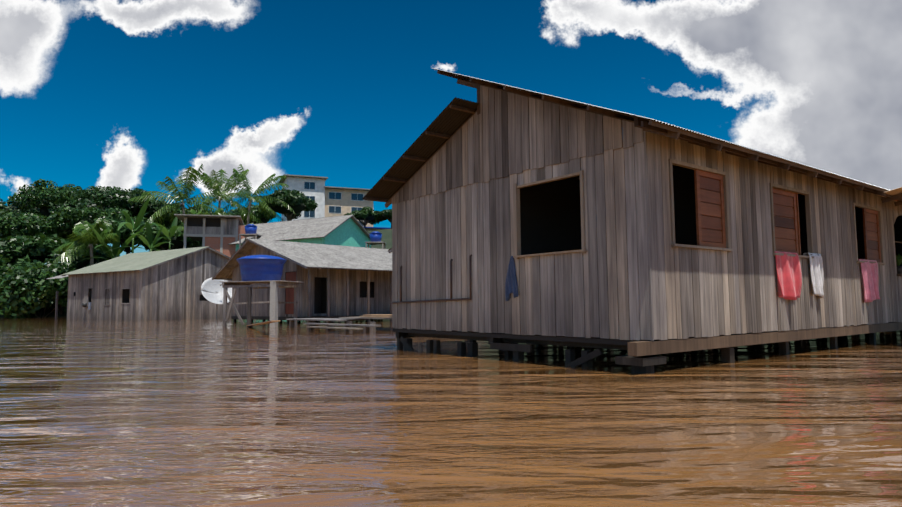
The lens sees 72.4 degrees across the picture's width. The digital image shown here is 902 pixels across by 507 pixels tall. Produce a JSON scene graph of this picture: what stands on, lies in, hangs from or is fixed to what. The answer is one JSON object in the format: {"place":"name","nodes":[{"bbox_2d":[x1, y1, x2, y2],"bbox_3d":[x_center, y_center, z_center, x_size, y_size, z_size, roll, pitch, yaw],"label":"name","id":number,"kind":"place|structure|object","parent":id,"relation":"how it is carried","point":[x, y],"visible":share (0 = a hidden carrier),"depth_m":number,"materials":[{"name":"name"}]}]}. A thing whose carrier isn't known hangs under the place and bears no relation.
{"place":"outdoors","nodes":[
{"label":"outdoors","id":0,"kind":"place"},
{"bbox_2d":[47,275,67,278],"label":"annex roof","id":1,"kind":"structure","parent":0,"point":[59,276],"depth_m":54.46,"materials":[{"name":"grey metal"}]},
{"bbox_2d":[68,220,84,231],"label":"tree","id":2,"kind":"object","parent":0,"point":[82,222],"visible":0.02,"depth_m":81.97,"materials":[{"name":"green plant"}]},
{"bbox_2d":[74,278,207,315],"bbox_3d":[-26.144,3.894,53.525,10.871,4.120,7.871,-3,-5,32],"label":"house interior","id":3,"kind":"object","parent":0,"point":[125,295],"visible":0.02,"depth_m":50.11,"materials":[{"name":"black"}]},
{"bbox_2d":[161,237,192,246],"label":"tree","id":4,"kind":"object","parent":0,"point":[175,242],"visible":0.33,"depth_m":77.36,"materials":[{"name":"green plant"}]},
{"bbox_2d":[0,228,391,317],"bbox_3d":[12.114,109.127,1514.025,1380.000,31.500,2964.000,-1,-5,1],"label":"riverbank ground","id":5,"kind":"structure","parent":0,"point":[386,238],"depth_m":76.47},
{"bbox_2d":[0,256,43,273],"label":"tree","id":6,"kind":"object","parent":5,"relation":"on","point":[24,260],"visible":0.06,"depth_m":67.49,"materials":[{"name":"green plant"}]},
{"bbox_2d":[0,198,44,218],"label":"tree","id":7,"kind":"object","parent":5,"relation":"on","point":[34,210],"visible":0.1,"depth_m":107.58,"materials":[{"name":"green plant"}]},
{"bbox_2d":[1,206,31,214],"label":"tree","id":8,"kind":"object","parent":7,"relation":"attached to","point":[13,210],"visible":0.04,"depth_m":108.24,"materials":[{"name":"green plant"}]},
{"bbox_2d":[0,238,46,266],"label":"tree","id":9,"kind":"object","parent":5,"relation":"on","point":[40,259],"visible":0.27,"depth_m":71.92,"materials":[{"name":"green plant"}]},
{"bbox_2d":[0,262,51,316],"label":"bush","id":10,"kind":"object","parent":5,"relation":"on","point":[2,273],"visible":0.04,"depth_m":64.74,"materials":[{"name":"green plant"}]},
{"bbox_2d":[0,210,76,238],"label":"tree","id":11,"kind":"object","parent":5,"relation":"on","point":[14,224],"visible":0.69,"depth_m":83.46,"materials":[{"name":"green plant"}]},
{"bbox_2d":[41,268,69,314],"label":"bush","id":12,"kind":"object","parent":5,"relation":"on","point":[58,274],"depth_m":65.99,"materials":[{"name":"green plant"}]},
{"bbox_2d":[0,233,111,267],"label":"tree","id":13,"kind":"object","parent":5,"relation":"on","point":[41,244],"depth_m":71.84,"materials":[{"name":"green plant"}]},
{"bbox_2d":[6,179,124,216],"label":"tree","id":14,"kind":"object","parent":5,"relation":"on","point":[42,194],"depth_m":91.01,"materials":[{"name":"green plant"}]},
{"bbox_2d":[37,195,75,216],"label":"tree","id":15,"kind":"object","parent":14,"relation":"attached to","point":[44,211],"visible":0.04,"depth_m":93.85,"materials":[{"name":"green plant"}]},
{"bbox_2d":[45,244,119,270],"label":"bush","id":16,"kind":"object","parent":5,"relation":"on","point":[76,266],"visible":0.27,"depth_m":70.00,"materials":[{"name":"green plant"}]},
{"bbox_2d":[50,219,119,268],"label":"palm","id":17,"kind":"object","parent":5,"relation":"on","point":[101,226],"depth_m":68.39,"materials":[{"name":"green plant"}]},
{"bbox_2d":[50,220,116,267],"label":"palm rachis","id":18,"kind":"object","parent":17,"relation":"attached to","point":[85,242],"visible":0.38,"depth_m":68.28,"materials":[{"name":"green plant"}]},
{"bbox_2d":[38,206,150,235],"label":"tree","id":19,"kind":"object","parent":5,"relation":"on","point":[60,218],"depth_m":81.16,"materials":[{"name":"green plant"}]},
{"bbox_2d":[72,225,140,265],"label":"banana","id":20,"kind":"object","parent":5,"relation":"on","point":[116,252],"visible":0.71,"depth_m":68.22,"materials":[{"name":"green plant"}]},
{"bbox_2d":[47,186,181,256],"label":"tree","id":21,"kind":"object","parent":5,"relation":"on","point":[107,196],"depth_m":90.79,"materials":[{"name":"green plant"}]},
{"bbox_2d":[95,204,145,218],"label":"tree","id":22,"kind":"object","parent":21,"relation":"attached to","point":[120,208],"depth_m":92.38,"materials":[{"name":"green plant"}]},
{"bbox_2d":[87,218,169,253],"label":"tree","id":23,"kind":"object","parent":5,"relation":"on","point":[125,233],"depth_m":77.21,"materials":[{"name":"green plant"}]},
{"bbox_2d":[100,198,160,252],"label":"banana","id":24,"kind":"object","parent":5,"relation":"on","point":[130,224],"depth_m":71.32,"materials":[{"name":"green plant"}]},
{"bbox_2d":[102,222,171,253],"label":"banana","id":25,"kind":"object","parent":5,"relation":"on","point":[149,242],"depth_m":69.44,"materials":[{"name":"green plant"}]},
{"bbox_2d":[134,199,182,227],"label":"tree","id":26,"kind":"object","parent":5,"relation":"on","point":[169,224],"visible":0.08,"depth_m":97.07,"materials":[{"name":"green plant"}]},
{"bbox_2d":[149,217,177,249],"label":"banana","id":27,"kind":"object","parent":5,"relation":"on","point":[170,233],"depth_m":73.08,"materials":[{"name":"green plant"}]},
{"bbox_2d":[134,226,201,251],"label":"tree","id":28,"kind":"object","parent":5,"relation":"on","point":[178,235],"depth_m":76.20,"materials":[{"name":"green plant"}]},
{"bbox_2d":[129,164,233,223],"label":"palm","id":29,"kind":"object","parent":5,"relation":"on","point":[189,188],"depth_m":85.01,"materials":[{"name":"green plant"}]},
{"bbox_2d":[133,167,230,223],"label":"palm rachis","id":30,"kind":"object","parent":29,"relation":"attached to","point":[181,200],"visible":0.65,"depth_m":85.21,"materials":[{"name":"green plant"}]},
{"bbox_2d":[175,208,224,232],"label":"tree","id":31,"kind":"object","parent":5,"relation":"on","point":[220,211],"visible":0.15,"depth_m":80.42,"materials":[{"name":"green plant"}]},
{"bbox_2d":[159,205,245,228],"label":"tree","id":32,"kind":"object","parent":5,"relation":"on","point":[188,211],"visible":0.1,"depth_m":100.88,"materials":[{"name":"green plant"}]},
{"bbox_2d":[183,217,237,252],"bbox_3d":[-24.623,2.113,63.089,5.248,11.549,0.330,1,-5,-15],"label":"building frame","id":33,"kind":"object","parent":5,"relation":"on","point":[204,235],"visible":0.44,"depth_m":63.21,"materials":[{"name":"grey wood"}]},
{"bbox_2d":[186,219,235,234],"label":"timber slats","id":34,"kind":"object","parent":33,"relation":"attached to","point":[229,226],"visible":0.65,"depth_m":63.58,"materials":[{"name":"grey wood"}]},
{"bbox_2d":[180,166,262,225],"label":"palm","id":35,"kind":"object","parent":5,"relation":"on","point":[207,180],"depth_m":89.33,"materials":[{"name":"green plant"}]},
{"bbox_2d":[190,166,253,215],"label":"palm rachis","id":36,"kind":"object","parent":35,"relation":"attached to","point":[225,196],"visible":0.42,"depth_m":89.53,"materials":[{"name":"green plant"}]},
{"bbox_2d":[205,225,244,256],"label":"brick house walls","id":37,"kind":"structure","parent":5,"relation":"on","point":[214,243],"depth_m":63.63,"materials":[{"name":"red brick"}]},
{"bbox_2d":[174,214,243,224],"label":"roof","id":38,"kind":"structure","parent":37,"relation":"on","point":[180,216],"depth_m":63.00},
{"bbox_2d":[187,218,240,240],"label":"window openings","id":39,"kind":"object","parent":37,"relation":"on","point":[213,222],"visible":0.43,"depth_m":63.85,"materials":[{"name":"grey"}]},
{"bbox_2d":[204,164,295,224],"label":"palm","id":40,"kind":"object","parent":5,"relation":"on","point":[263,200],"depth_m":90.98,"materials":[{"name":"green plant"}]},
{"bbox_2d":[209,167,293,222],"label":"palm rachis","id":41,"kind":"object","parent":40,"relation":"attached to","point":[254,192],"visible":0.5,"depth_m":91.07,"materials":[{"name":"green plant"}]},
{"bbox_2d":[239,234,261,246],"bbox_3d":[-20.268,2.160,62.243,1.800,8.155,1.800,-1,-5,1],"label":"tank stand","id":42,"kind":"object","parent":5,"relation":"on","point":[250,235],"visible":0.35,"depth_m":61.70,"materials":[{"name":"grey wood"}]},
{"bbox_2d":[245,224,256,233],"bbox_3d":[-20.311,-2.437,62.615,1.290,1.070,1.290,-1,-5,1],"label":"tank","id":43,"kind":"object","parent":42,"relation":"on","point":[250,228],"visible":0.88,"depth_m":62.15,"materials":[{"name":"blue plastic"}]},
{"bbox_2d":[226,204,276,220],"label":"tree","id":44,"kind":"object","parent":5,"relation":"on","point":[256,212],"visible":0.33,"depth_m":107.70,"materials":[{"name":"green plant"}]},
{"bbox_2d":[243,217,269,223],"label":"tree","id":45,"kind":"object","parent":44,"relation":"attached to","point":[263,219],"visible":0.15,"depth_m":109.78,"materials":[{"name":"green plant"}]},
{"bbox_2d":[258,188,317,220],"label":"tree","id":46,"kind":"object","parent":5,"relation":"on","point":[292,197],"depth_m":94.52,"materials":[{"name":"green plant"}]},
{"bbox_2d":[271,203,304,214],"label":"tree","id":47,"kind":"object","parent":46,"relation":"attached to","point":[299,208],"visible":0.42,"depth_m":95.69,"materials":[{"name":"green plant"}]},
{"bbox_2d":[236,218,370,250],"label":"green house walls","id":48,"kind":"structure","parent":5,"relation":"on","point":[349,232],"depth_m":61.18,"materials":[{"name":"teal paint"}]},
{"bbox_2d":[228,215,378,244],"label":"green house timbers","id":49,"kind":"object","parent":48,"relation":"on","point":[328,229],"visible":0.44,"depth_m":61.73,"materials":[{"name":"wood"}]},
{"bbox_2d":[229,214,374,244],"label":"roof","id":50,"kind":"structure","parent":49,"relation":"on","point":[297,228],"depth_m":62.20,"materials":[{"name":"grey metal"}]},
{"bbox_2d":[325,188,372,226],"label":"apartment building","id":51,"kind":"structure","parent":5,"relation":"on","point":[346,203],"depth_m":131.87,"materials":[{"name":"beige paint"}]},
{"bbox_2d":[365,241,385,248],"bbox_3d":[-7.340,1.205,60.123,1.800,4.581,1.800,-1,-5,1],"label":"tank stand","id":52,"kind":"object","parent":5,"relation":"on","point":[383,243],"visible":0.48,"depth_m":59.46,"materials":[{"name":"grey wood"}]},
{"bbox_2d":[369,231,381,241],"bbox_3d":[-7.366,-1.611,60.350,1.290,1.070,1.290,-1,-5,1],"label":"tank","id":53,"kind":"object","parent":52,"relation":"on","point":[375,236],"visible":0.83,"depth_m":59.88,"materials":[{"name":"blue plastic"}]},
{"bbox_2d":[372,209,391,227],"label":"tree","id":54,"kind":"object","parent":5,"relation":"on","point":[377,216],"depth_m":112.57,"materials":[{"name":"green plant"}]},
{"bbox_2d":[281,176,324,220],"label":"building","id":55,"kind":"structure","parent":0,"point":[297,184],"depth_m":128.86,"materials":[{"name":"white paint"}]},
{"bbox_2d":[282,181,363,218],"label":"windows","id":56,"kind":"structure","parent":55,"relation":"in","point":[283,217],"depth_m":131.45,"materials":[{"name":"blue glass"}]},
{"bbox_2d":[282,182,362,225],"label":"building glass","id":57,"kind":"object","parent":56,"relation":"in","point":[332,195],"visible":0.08,"depth_m":130.88,"materials":[{"name":"blue glass"}]},
{"bbox_2d":[278,174,369,190],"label":"building roof slabs","id":58,"kind":"structure","parent":55,"relation":"on","point":[304,176],"depth_m":129.80,"materials":[{"name":"grey concrete"}]},
{"bbox_2d":[232,245,389,316],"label":"house walls","id":59,"kind":"structure","parent":0,"point":[380,302],"depth_m":37.85,"materials":[{"name":"grey wood"}]},
{"bbox_2d":[285,272,295,313],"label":"house door","id":60,"kind":"structure","parent":59,"relation":"in","point":[290,276],"depth_m":35.70,"materials":[{"name":"brown wood"}]},
{"bbox_2d":[285,271,373,313],"bbox_3d":[-7.155,2.765,42.328,6.970,2.811,12.670,-5,-6,42],"label":"house interior","id":61,"kind":"object","parent":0,"point":[320,295],"visible":0.21,"depth_m":37.21,"materials":[{"name":"black"}]},
{"bbox_2d":[344,207,379,226],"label":"tree","id":62,"kind":"object","parent":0,"point":[363,212],"depth_m":118.58,"materials":[{"name":"green plant"}]},
{"bbox_2d":[357,214,373,220],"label":"tree","id":63,"kind":"object","parent":62,"relation":"attached to","point":[370,217],"visible":0.25,"depth_m":119.93,"materials":[{"name":"green plant"}]},
{"bbox_2d":[364,227,388,228],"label":"building roof","id":64,"kind":"structure","parent":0,"point":[377,227],"depth_m":119.39,"materials":[{"name":"grey"}]},
{"bbox_2d":[0,317,901,506],"bbox_3d":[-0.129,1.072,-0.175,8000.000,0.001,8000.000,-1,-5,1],"label":"river water","id":65,"kind":"structure","parent":0,"point":[211,412],"depth_m":5.65,"materials":[{"name":"brown liquid"}]},
{"bbox_2d":[0,255,74,318],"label":"bush","id":66,"kind":"object","parent":65,"relation":"on","point":[30,291],"depth_m":61.20,"materials":[{"name":"green plant"}]},
{"bbox_2d":[67,248,231,319],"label":"house walls","id":67,"kind":"structure","parent":65,"relation":"on","point":[179,281],"depth_m":50.07,"materials":[{"name":"grey wood"}]},
{"bbox_2d":[55,288,130,318],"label":"house trims","id":68,"kind":"object","parent":67,"relation":"attached to","point":[107,301],"visible":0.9,"depth_m":51.13,"materials":[{"name":"grey wood"}]},
{"bbox_2d":[62,247,229,275],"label":"house timbers","id":69,"kind":"object","parent":67,"relation":"attached to","point":[227,257],"visible":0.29,"depth_m":50.28,"materials":[{"name":"wood"}]},
{"bbox_2d":[62,246,228,274],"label":"house roof","id":70,"kind":"structure","parent":69,"relation":"on","point":[134,261],"depth_m":52.29,"materials":[{"name":"grey metal"}]},
{"bbox_2d":[201,278,231,304],"bbox_3d":[-18.557,2.964,49.117,2.187,2.202,1.954,-1,-5,1],"label":"satellite dish","id":71,"kind":"object","parent":67,"relation":"attached to","point":[211,290],"visible":0.81,"depth_m":49.13,"materials":[{"name":"metal"}]},
{"bbox_2d":[220,280,303,326],"bbox_3d":[-9.761,2.906,31.914,3.450,2.899,2.410,-2,-5,15],"label":"wooden stand","id":72,"kind":"object","parent":65,"relation":"in","point":[226,285],"visible":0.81,"depth_m":31.19,"materials":[{"name":"grey wood"}]},
{"bbox_2d":[236,255,286,280],"bbox_3d":[-9.855,0.770,32.101,2.504,1.390,2.504,-1,-5,1],"label":"blue water tank","id":73,"kind":"object","parent":72,"relation":"on","point":[260,267],"visible":0.94,"depth_m":31.18,"materials":[{"name":"blue plastic"}]},
{"bbox_2d":[270,281,278,326],"bbox_3d":[-8.770,2.809,30.555,0.300,2.854,0.280,-2,-5,15],"label":"concrete post","id":74,"kind":"object","parent":65,"relation":"in","point":[273,302],"visible":0.57,"depth_m":30.47,"materials":[{"name":"grey concrete"}]},
{"bbox_2d":[212,239,391,322],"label":"house timbers","id":75,"kind":"object","parent":65,"relation":"on","point":[328,289],"visible":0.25,"depth_m":36.49,"materials":[{"name":"grey wood"}]},
{"bbox_2d":[213,238,391,278],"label":"house roof","id":76,"kind":"structure","parent":75,"relation":"on","point":[329,256],"depth_m":38.45,"materials":[{"name":"grey metal"}]},
{"bbox_2d":[231,315,375,323],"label":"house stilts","id":77,"kind":"object","parent":65,"relation":"in","point":[262,318],"visible":0.12,"depth_m":37.16,"materials":[{"name":"brown wood"}]},
{"bbox_2d":[246,314,391,325],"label":"wooden planks","id":78,"kind":"object","parent":65,"relation":"on","point":[364,315],"visible":0.48,"depth_m":25.50,"materials":[{"name":"wood"}]},
{"bbox_2d":[286,317,396,332],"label":"wooden walkway","id":79,"kind":"structure","parent":65,"relation":"in","point":[311,323],"depth_m":25.90,"materials":[{"name":"grey wood"}]},
{"bbox_2d":[396,332,875,372],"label":"stilts","id":80,"kind":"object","parent":65,"relation":"in","point":[643,364],"depth_m":11.58,"materials":[{"name":"brown wood"}]},
{"bbox_2d":[627,322,901,355],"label":"floor beam","id":81,"kind":"structure","parent":80,"relation":"on","point":[642,348],"depth_m":11.01,"materials":[{"name":"grey wood"}]},
{"bbox_2d":[393,167,901,344],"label":"house inner partitions","id":82,"kind":"object","parent":65,"relation":"in","point":[550,216],"visible":0.12,"depth_m":12.97,"materials":[{"name":"wood"}]},
{"bbox_2d":[505,256,517,300],"bbox_3d":[1.162,0.473,11.725,0.090,0.858,0.376,3,-6,-38],"label":"blue rag","id":83,"kind":"object","parent":82,"relation":"attached to","point":[511,285],"visible":0.96,"depth_m":11.74,"materials":[{"name":"blue fabric"}]},
{"bbox_2d":[392,85,643,203],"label":"house gable planks","id":84,"kind":"object","parent":82,"relation":"attached to","point":[502,134],"visible":1,"depth_m":11.89,"materials":[{"name":"wood"}]},
{"bbox_2d":[364,70,888,207],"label":"roof beams","id":85,"kind":"structure","parent":84,"relation":"attached to","point":[655,127],"depth_m":11.37,"materials":[{"name":"brown wood"}]},
{"bbox_2d":[362,68,889,199],"bbox_3d":[6.431,-2.466,16.733,15.500,2.428,8.209,3,-6,-38],"label":"roof","id":86,"kind":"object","parent":85,"relation":"on","point":[448,120],"visible":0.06,"depth_m":13.36,"materials":[{"name":"brown wood"}]},
{"bbox_2d":[392,131,653,340],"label":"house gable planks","id":87,"kind":"object","parent":82,"relation":"attached to","point":[603,289],"visible":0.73,"depth_m":11.41,"materials":[{"name":"wood"}]},
{"bbox_2d":[391,254,471,303],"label":"house pipes","id":88,"kind":"object","parent":87,"relation":"attached to","point":[450,299],"visible":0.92,"depth_m":13.21,"materials":[{"name":"wood"}]},
{"bbox_2d":[647,132,901,339],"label":"house side planks","id":89,"kind":"object","parent":82,"relation":"attached to","point":[697,293],"visible":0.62,"depth_m":11.42,"materials":[{"name":"wood"}]},
{"bbox_2d":[803,253,823,297],"bbox_3d":[7.644,0.464,12.950,0.623,0.940,0.213,3,-6,-38],"label":"white towel","id":90,"kind":"object","parent":89,"relation":"on","point":[816,271],"visible":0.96,"depth_m":12.89,"materials":[{"name":"white fabric"}]},
{"bbox_2d":[775,251,801,299],"bbox_3d":[6.553,0.448,12.194,0.986,0.950,0.446,3,-6,-38],"label":"red towel","id":91,"kind":"object","parent":82,"relation":"attached to","point":[789,277],"visible":0.85,"depth_m":12.03,"materials":[{"name":"red fabric"}]},
{"bbox_2d":[858,259,879,301],"bbox_3d":[9.942,0.667,14.857,1.000,1.020,0.399,3,-6,-38],"label":"pink towel","id":92,"kind":"object","parent":82,"relation":"on","point":[870,279],"visible":0.85,"depth_m":14.70,"materials":[{"name":"pink fabric"}]},
{"bbox_2d":[881,193,901,205],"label":"neighbour roof timbers","id":93,"kind":"object","parent":82,"relation":"on","point":[893,197],"visible":0.93,"depth_m":14.57,"materials":[{"name":"brown wood"}]},
{"bbox_2d":[879,187,901,196],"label":"pale roof sheets","id":94,"kind":"object","parent":93,"relation":"on","point":[895,191],"visible":0.52,"depth_m":14.29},
{"bbox_2d":[0,0,901,264],"label":"sky","id":95,"kind":"structure","parent":0,"point":[127,94],"materials":[{"name":"blue"}]},
{"bbox_2d":[513,159,885,264],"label":"window frames","id":96,"kind":"structure","parent":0,"point":[516,216],"depth_m":11.48,"materials":[{"name":"brown wood"}]},
{"bbox_2d":[694,169,880,261],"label":"window shutters","id":97,"kind":"object","parent":96,"relation":"attached to","point":[710,209],"visible":0.81,"depth_m":12.24,"materials":[{"name":"brown wood"}]},
{"bbox_2d":[896,266,901,273],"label":"arch plant pots","id":98,"kind":"object","parent":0,"point":[899,269],"visible":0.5,"depth_m":16.16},
{"bbox_2d":[896,254,901,265],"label":"pot plants","id":99,"kind":"object","parent":98,"relation":"in","point":[898,260],"visible":0.62,"depth_m":16.21,"materials":[{"name":"green plant"}]}
]}

